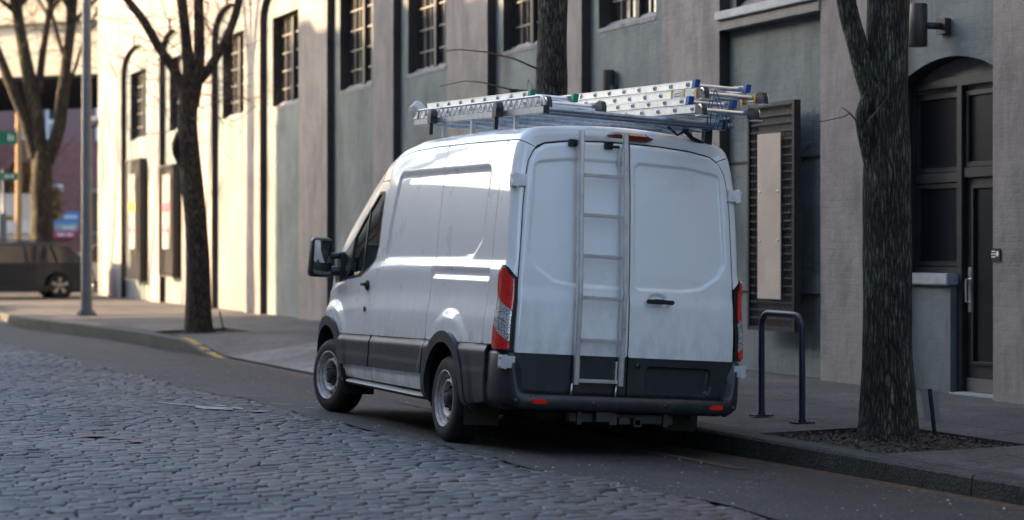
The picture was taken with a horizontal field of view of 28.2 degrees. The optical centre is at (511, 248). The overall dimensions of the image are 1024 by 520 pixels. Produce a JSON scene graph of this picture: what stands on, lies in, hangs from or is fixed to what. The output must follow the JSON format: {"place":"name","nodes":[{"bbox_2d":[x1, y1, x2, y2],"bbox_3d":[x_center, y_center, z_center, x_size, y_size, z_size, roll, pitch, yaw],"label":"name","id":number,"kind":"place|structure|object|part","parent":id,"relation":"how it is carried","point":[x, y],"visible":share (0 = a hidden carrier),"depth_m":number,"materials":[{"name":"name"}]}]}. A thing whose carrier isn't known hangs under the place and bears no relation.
{"place":"outdoors","nodes":[
{"label":"outdoors","id":0,"kind":"place"},
{"bbox_2d":[0,286,97,299],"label":"cross street","id":1,"kind":"structure","parent":0,"point":[8,298],"depth_m":56.34,"materials":[{"name":"grey asphalt"}]},
{"bbox_2d":[0,169,16,242],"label":"street sign","id":2,"kind":"object","parent":1,"relation":"on","point":[4,176],"visible":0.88,"depth_m":69.94,"materials":[{"name":"green metal"}]},
{"bbox_2d":[0,193,30,220],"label":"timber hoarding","id":3,"kind":"object","parent":1,"relation":"on","point":[10,207],"visible":0.08,"depth_m":82.00,"materials":[{"name":"white wood"}]},
{"bbox_2d":[6,221,29,241],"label":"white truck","id":4,"kind":"object","parent":1,"relation":"on","point":[10,230],"depth_m":78.12,"materials":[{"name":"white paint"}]},
{"bbox_2d":[15,114,21,241],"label":"utility post","id":5,"kind":"object","parent":1,"relation":"on","point":[18,193],"visible":0.58,"depth_m":73.92,"materials":[{"name":"brown"}]},
{"bbox_2d":[0,129,16,143],"bbox_3d":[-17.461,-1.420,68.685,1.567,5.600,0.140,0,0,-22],"label":"street sign","id":6,"kind":"object","parent":5,"relation":"attached to","point":[8,137],"visible":1,"depth_m":68.85,"materials":[{"name":"green metal"}]},
{"bbox_2d":[0,129,76,219],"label":"dry shrub","id":7,"kind":"object","parent":1,"relation":"on","point":[26,183],"visible":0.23,"depth_m":84.51,"materials":[{"name":"brown plant"}]},
{"bbox_2d":[0,240,80,297],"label":"parked car","id":8,"kind":"object","parent":1,"relation":"on","point":[48,269],"visible":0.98,"depth_m":56.88,"materials":[{"name":"brown metal"}]},
{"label":"side window","id":9,"kind":"part","parent":8,"relation":"part of","materials":[{"name":"grey glass"}]},
{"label":"side window","id":10,"kind":"part","parent":8,"relation":"part of","materials":[{"name":"grey glass"}]},
{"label":"side window","id":11,"kind":"part","parent":8,"relation":"part of","materials":[{"name":"grey glass"}]},
{"bbox_2d":[0,0,97,242],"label":"street tree","id":12,"kind":"object","parent":1,"relation":"on","point":[42,151],"visible":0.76,"depth_m":65.83,"materials":[{"name":"brown plant"}]},
{"bbox_2d":[0,0,97,110],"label":"overpass","id":13,"kind":"object","parent":1,"relation":"on","point":[51,77],"visible":0.12,"depth_m":74.65,"materials":[{"name":"concrete"}]},
{"bbox_2d":[72,244,97,291],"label":"parked car","id":14,"kind":"object","parent":1,"relation":"on","point":[95,256],"visible":0.01,"depth_m":64.94,"materials":[{"name":"silver metal"}]},
{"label":"side window","id":15,"kind":"part","parent":14,"relation":"part of","materials":[{"name":"glass"}]},
{"bbox_2d":[0,292,97,295],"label":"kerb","id":16,"kind":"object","parent":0,"point":[23,294],"visible":0.18,"depth_m":60.83,"materials":[{"name":"concrete"}]},
{"bbox_2d":[92,259,97,292],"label":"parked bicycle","id":17,"kind":"object","parent":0,"point":[93,281],"visible":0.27,"depth_m":62.35,"materials":[{"name":"metal"}]},
{"bbox_2d":[0,342,769,519],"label":"cobblestone road","id":18,"kind":"structure","parent":0,"point":[50,413],"depth_m":13.28,"materials":[{"name":"stone"}]},
{"bbox_2d":[78,434,142,441],"bbox_3d":[-2.975,1.422,15.361,0.793,0.012,0.256,0,0,40],"label":"red paint mark","id":19,"kind":"object","parent":18,"relation":"on","point":[111,437],"visible":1,"depth_m":15.49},
{"bbox_2d":[150,401,318,411],"bbox_3d":[-2.535,1.528,19.721,1.559,0.083,1.269,0,0,-30],"label":"white paint mark","id":20,"kind":"object","parent":18,"relation":"on","point":[209,407],"visible":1,"depth_m":19.42,"materials":[{"name":"white paint"}]},
{"bbox_2d":[57,357,1014,517],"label":"road litter","id":21,"kind":"object","parent":18,"relation":"on","point":[1003,508],"visible":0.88,"depth_m":14.23,"materials":[{"name":"grey"}]},
{"bbox_2d":[0,319,1023,519],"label":"asphalt strip","id":22,"kind":"object","parent":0,"point":[795,499],"visible":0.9,"depth_m":16.02,"materials":[{"name":"grey asphalt"}]},
{"bbox_2d":[0,310,1023,505],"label":"kerb","id":23,"kind":"structure","parent":22,"relation":"on","point":[919,474],"depth_m":15.55,"materials":[{"name":"concrete"}]},
{"bbox_2d":[182,337,226,357],"bbox_3d":[-5.072,1.611,33.375,0.145,0.202,2.950,0,0,-22],"label":"kerb marking","id":24,"kind":"object","parent":23,"relation":"on","point":[195,342],"visible":1,"depth_m":33.29,"materials":[{"name":"yellow paint"}]},
{"bbox_2d":[307,94,746,446],"bbox_3d":[-0.037,0.207,18.426,2.651,2.865,5.676,4,-1,-21],"label":"panel van","id":25,"kind":"object","parent":22,"relation":"on","point":[577,266],"visible":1,"depth_m":16.12,"materials":[{"name":"white paint"}]},
{"bbox_3d":[-1.461,0.091,19.330,0.179,1.431,1.542,4,-1,-21],"label":"front door","id":26,"kind":"part","parent":25,"relation":"part of","materials":[{"name":"white paint"}]},
{"bbox_2d":[413,90,606,118],"bbox_3d":[-0.085,-1.196,17.473,0.546,0.248,3.320,4,-1,-21],"label":"extension ladder","id":27,"kind":"object","parent":25,"relation":"on","point":[569,101],"visible":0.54,"depth_m":16.57,"materials":[{"name":"metal"}]},
{"bbox_2d":[409,101,425,117],"bbox_3d":[-0.868,-1.288,18.951,0.162,0.170,0.176,0,0,-38],"label":"cloth bundle","id":28,"kind":"object","parent":27,"relation":"on","point":[415,106],"visible":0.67,"depth_m":18.89,"materials":[{"name":"grey fabric"}]},
{"bbox_3d":[0.458,0.138,15.807,0.927,1.977,0.233,4,-1,-21],"label":"rear door","id":29,"kind":"part","parent":25,"relation":"part of","materials":[{"name":"white paint"}]},
{"bbox_3d":[1.338,0.194,16.135,0.927,1.977,0.260,4,-1,-21],"label":"rear door","id":30,"kind":"part","parent":25,"relation":"part of","materials":[{"name":"white paint"}]},
{"bbox_2d":[606,96,762,121],"bbox_3d":[0.995,-1.123,17.368,0.536,0.256,3.800,4,-1,-21],"label":"extension ladder","id":31,"kind":"object","parent":25,"relation":"on","point":[688,108],"visible":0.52,"depth_m":16.10,"materials":[{"name":"metal"}]},
{"bbox_2d":[563,79,770,105],"bbox_3d":[1.114,-1.260,17.463,0.598,0.247,3.510,4,-1,-21],"label":"extension ladder","id":32,"kind":"object","parent":31,"relation":"on","point":[698,90],"visible":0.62,"depth_m":16.36,"materials":[{"name":"metal"}]},
{"bbox_2d":[655,90,730,132],"bbox_3d":[1.424,-1.086,15.942,0.496,0.330,0.359,4,-1,-21],"label":"rope","id":33,"kind":"object","parent":32,"relation":"attached to","point":[718,115],"visible":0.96,"depth_m":15.93,"materials":[{"name":"blue"}]},
{"bbox_2d":[397,402,747,468],"bbox_3d":[0.208,1.635,18.547,0.154,0.050,7.800,0,0,-22],"label":"road seam","id":34,"kind":"object","parent":22,"relation":"on","point":[630,448],"visible":0.75,"depth_m":17.09,"materials":[{"name":"grey concrete"}]},
{"bbox_2d":[176,352,1023,509],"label":"gutter dirt","id":35,"kind":"structure","parent":22,"relation":"on","point":[998,503],"depth_m":15.76,"materials":[{"name":"brown soil"}]},
{"bbox_2d":[0,295,1023,477],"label":"sidewalk","id":36,"kind":"structure","parent":0,"point":[284,341],"depth_m":20.66,"materials":[{"name":"concrete"}]},
{"bbox_2d":[76,0,96,315],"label":"lamp pole","id":37,"kind":"object","parent":36,"relation":"on","point":[86,211],"visible":0.96,"depth_m":44.89,"materials":[{"name":"grey metal"}]},
{"bbox_2d":[154,328,245,336],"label":"tree pit soil","id":38,"kind":"object","parent":36,"relation":"on","point":[216,331],"visible":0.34,"depth_m":37.29,"materials":[{"name":"brown soil"}]},
{"bbox_2d":[0,0,298,333],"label":"street tree","id":39,"kind":"object","parent":38,"relation":"on","point":[192,77],"visible":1,"depth_m":36.67,"materials":[{"name":"brown plant"}]},
{"bbox_2d":[219,311,224,331],"bbox_3d":[-5.216,1.360,36.744,0.130,0.480,0.024,0,0,-22],"label":"tree stake","id":40,"kind":"object","parent":38,"relation":"on","point":[221,321],"visible":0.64,"depth_m":36.73,"materials":[{"name":"wood"}]},
{"bbox_2d":[164,329,1017,452],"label":"wood mulch","id":41,"kind":"object","parent":38,"relation":"on","point":[929,442],"visible":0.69,"depth_m":15.52,"materials":[{"name":"brown wood"}]},
{"bbox_2d":[749,310,814,423],"bbox_3d":[2.300,0.994,17.416,0.190,0.937,0.820,0,0,-22],"label":"bicycle rack","id":42,"kind":"object","parent":36,"relation":"on","point":[765,314],"visible":1,"depth_m":17.31,"materials":[{"name":"metal"}]},
{"bbox_2d":[762,428,1023,465],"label":"tree pit soil","id":43,"kind":"object","parent":36,"relation":"on","point":[936,445],"visible":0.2,"depth_m":15.66,"materials":[{"name":"brown soil"}]},
{"bbox_2d":[818,0,920,441],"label":"street tree","id":44,"kind":"object","parent":43,"relation":"on","point":[878,53],"visible":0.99,"depth_m":15.66,"materials":[{"name":"brown plant"}]},
{"bbox_2d":[921,389,940,437],"bbox_3d":[3.326,1.340,16.198,0.186,0.460,0.024,0,0,-22],"label":"tree stake","id":45,"kind":"object","parent":43,"relation":"on","point":[931,411],"visible":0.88,"depth_m":16.19,"materials":[{"name":"black plastic"}]},
{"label":"tree pit soil","id":46,"kind":"structure","parent":36,"relation":"in","visible":0},
{"bbox_2d":[439,0,567,95],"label":"street tree","id":47,"kind":"object","parent":46,"relation":"on","point":[551,70],"visible":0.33,"depth_m":21.73,"materials":[{"name":"brown plant"}]},
{"bbox_2d":[7,325,1021,519],"bbox_3d":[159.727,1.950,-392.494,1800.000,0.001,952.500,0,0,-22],"label":"ground","id":48,"kind":"structure","parent":0,"point":[715,503],"depth_m":27.13,"materials":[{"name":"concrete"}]},
{"label":"far ground","id":49,"kind":"structure","parent":0,"visible":0},
{"bbox_2d":[0,108,97,252],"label":"brick building","id":50,"kind":"structure","parent":49,"relation":"on","point":[66,169],"depth_m":110.95,"materials":[{"name":"red brick"}]},
{"bbox_2d":[46,110,54,139],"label":"window","id":51,"kind":"structure","parent":50,"relation":"in","point":[49,113],"depth_m":110.53,"materials":[{"name":"blue"}]},
{"bbox_2d":[54,212,78,237],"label":"banner","id":52,"kind":"object","parent":50,"relation":"attached to","point":[66,226],"visible":0.8,"depth_m":110.56,"materials":[{"name":"blue"}]},
{"bbox_2d":[92,190,97,233],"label":"window","id":53,"kind":"structure","parent":50,"relation":"in","point":[94,192],"depth_m":111.15,"materials":[{"name":"glass"}]},
{"bbox_2d":[96,108,97,140],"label":"window","id":54,"kind":"structure","parent":50,"relation":"in","point":[96,108],"depth_m":111.23,"materials":[{"name":"white glass"}]},
{"bbox_2d":[98,0,1023,403],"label":"warehouse building","id":55,"kind":"structure","parent":49,"relation":"on","point":[366,74],"depth_m":27.64,"materials":[{"name":"grey paint"}]},
{"bbox_2d":[92,116,97,127],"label":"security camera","id":56,"kind":"object","parent":55,"relation":"attached to","point":[95,118],"visible":0.57,"depth_m":60.35,"materials":[{"name":"white plastic"}]},
{"bbox_2d":[124,158,146,280],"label":"window guard","id":57,"kind":"object","parent":55,"relation":"attached to","point":[137,211],"visible":1,"depth_m":54.44,"materials":[{"name":"black metal"}]},
{"bbox_2d":[130,68,145,142],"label":"window","id":58,"kind":"structure","parent":55,"relation":"in","point":[137,112],"depth_m":56.62,"materials":[{"name":"grey glass"}]},
{"bbox_2d":[158,164,179,276],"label":"window guard","id":59,"kind":"object","parent":55,"relation":"attached to","point":[170,208],"visible":0.97,"depth_m":50.74,"materials":[{"name":"black metal"}]},
{"bbox_2d":[169,55,181,133],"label":"window","id":60,"kind":"structure","parent":55,"relation":"in","point":[173,100],"depth_m":52.12,"materials":[{"name":"grey glass"}]},
{"bbox_2d":[222,30,243,120],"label":"window","id":61,"kind":"structure","parent":55,"relation":"in","point":[235,52],"depth_m":46.72,"materials":[{"name":"grey glass"}]},
{"bbox_2d":[272,9,298,109],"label":"window","id":62,"kind":"structure","parent":55,"relation":"in","point":[285,44],"depth_m":42.73,"materials":[{"name":"grey glass"}]},
{"bbox_2d":[339,0,371,93],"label":"window","id":63,"kind":"structure","parent":55,"relation":"in","point":[355,15],"depth_m":38.33,"materials":[{"name":"grey glass"}]},
{"bbox_2d":[408,0,445,77],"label":"window","id":64,"kind":"structure","parent":55,"relation":"in","point":[426,18],"depth_m":34.69,"materials":[{"name":"grey glass"}]},
{"bbox_2d":[505,89,516,93],"bbox_3d":[-0.010,-2.130,30.442,0.130,0.500,0.180,0,0,-22],"label":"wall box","id":65,"kind":"object","parent":55,"relation":"attached to","point":[508,91],"visible":0.13,"depth_m":30.37,"materials":[{"name":"grey metal"}]},
{"bbox_2d":[503,0,537,54],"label":"window","id":66,"kind":"structure","parent":55,"relation":"in","point":[520,17],"depth_m":30.79,"materials":[{"name":"grey glass"}]},
{"bbox_2d":[602,70,617,90],"bbox_3d":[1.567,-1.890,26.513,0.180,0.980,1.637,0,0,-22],"label":"wall lamp","id":67,"kind":"object","parent":55,"relation":"attached to","point":[608,79],"visible":0.2,"depth_m":27.11,"materials":[{"name":"grey metal"}]},
{"bbox_2d":[598,0,655,32],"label":"window","id":68,"kind":"structure","parent":55,"relation":"in","point":[613,14],"depth_m":27.37,"materials":[{"name":"grey glass"}]},
{"bbox_2d":[747,99,800,332],"bbox_3d":[2.914,-0.357,22.825,0.105,2.555,1.065,0,0,-22],"label":"louvered shutter","id":69,"kind":"object","parent":55,"relation":"attached to","point":[774,209],"visible":0.95,"depth_m":22.73,"materials":[{"name":"black metal"}]},
{"bbox_2d":[908,3,950,47],"bbox_3d":[4.082,-2.190,20.036,0.410,0.420,0.184,0,0,-22],"label":"wall lamp","id":70,"kind":"object","parent":55,"relation":"attached to","point":[920,25],"visible":0.93,"depth_m":19.93,"materials":[{"name":"grey metal"}]},
{"bbox_2d":[965,177,992,393],"bbox_3d":[4.633,0.353,19.708,0.120,2.095,0.845,0,0,-22],"label":"door","id":71,"kind":"structure","parent":55,"relation":"in","point":[980,190],"depth_m":19.89,"materials":[{"name":"grey metal"}]},
{"bbox_2d":[991,248,1000,261],"bbox_3d":[4.523,0.058,19.093,0.011,0.124,0.150,0,0,-22],"label":"wall plaque","id":72,"kind":"object","parent":55,"relation":"attached to","point":[995,254],"depth_m":19.08,"materials":[{"name":"black metal"}]}
]}

